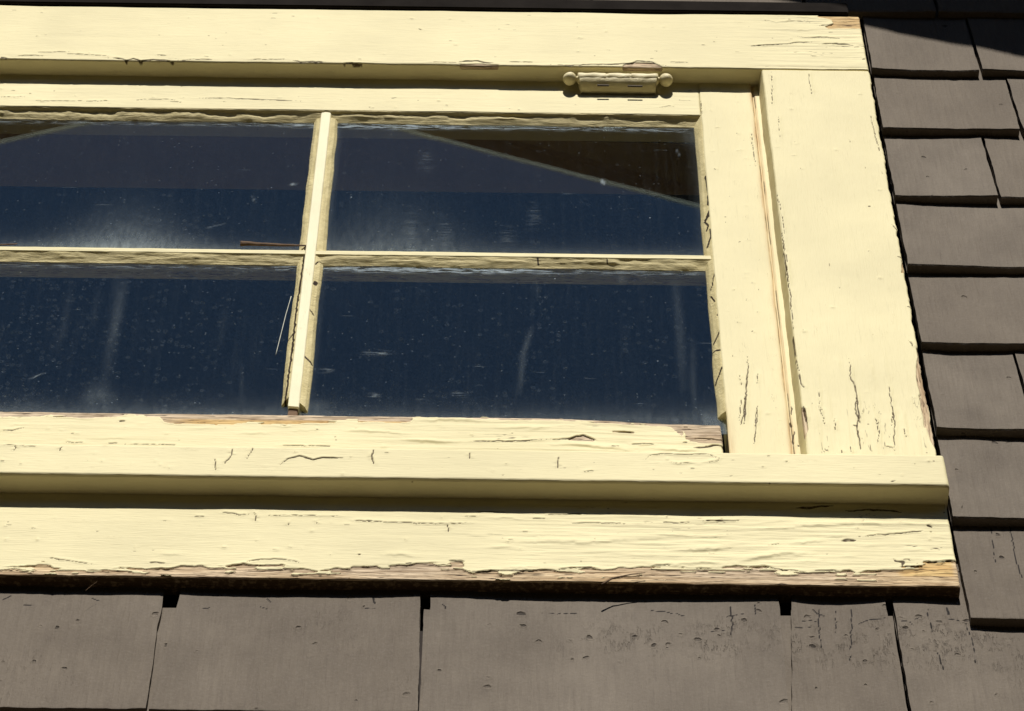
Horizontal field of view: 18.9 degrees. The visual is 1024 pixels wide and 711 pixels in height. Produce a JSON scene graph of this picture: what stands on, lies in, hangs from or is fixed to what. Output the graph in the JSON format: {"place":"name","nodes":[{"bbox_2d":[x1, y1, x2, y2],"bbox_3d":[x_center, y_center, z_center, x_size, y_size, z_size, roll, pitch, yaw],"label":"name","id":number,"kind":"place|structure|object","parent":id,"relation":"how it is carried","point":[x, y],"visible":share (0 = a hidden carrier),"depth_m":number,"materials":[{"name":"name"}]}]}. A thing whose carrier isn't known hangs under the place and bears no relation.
{"place":"outdoors","nodes":[
{"label":"outdoors","id":0,"kind":"place"},
{"bbox_2d":[0,186,724,452],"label":"attic ceiling","id":1,"kind":"structure","parent":0,"point":[627,353],"depth_m":4.06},
{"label":"ground","id":2,"kind":"structure","parent":0,"visible":0},
{"bbox_2d":[0,0,1023,710],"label":"shingle wall","id":3,"kind":"structure","parent":2,"relation":"on","point":[946,76],"depth_m":2.49,"materials":[{"name":"brown paint"}]},
{"bbox_2d":[0,0,959,603],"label":"window surround","id":4,"kind":"object","parent":3,"relation":"attached to","point":[848,496],"visible":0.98,"depth_m":2.73,"materials":[{"name":"beige paint"}]},
{"bbox_2d":[0,72,791,453],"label":"hinged window","id":5,"kind":"structure","parent":4,"relation":"attached to","point":[730,268],"depth_m":2.96,"materials":[{"name":"beige paint"}]},
{"bbox_2d":[240,241,305,245],"bbox_3d":[-0.229,-0.107,2.958,0.063,0.007,0.004,1,-55,0],"label":"wood splinter","id":6,"kind":"object","parent":5,"relation":"on","point":[246,243],"visible":1,"depth_m":2.96,"materials":[{"name":"brown wood"}]},
{"bbox_2d":[275,296,291,354],"bbox_3d":[-0.212,-0.028,2.858,0.009,0.096,0.001,1,-55,0],"label":"cobweb thread","id":7,"kind":"object","parent":5,"relation":"attached to","point":[283,324],"visible":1,"depth_m":2.86},
{"bbox_2d":[601,572,644,584],"bbox_3d":[0.091,0.181,2.508,0.036,0.017,0.001,1,-55,0],"label":"wood sliver","id":8,"kind":"object","parent":4,"relation":"attached to","point":[619,576],"visible":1,"depth_m":2.51,"materials":[{"name":"beige wood"}]}
]}

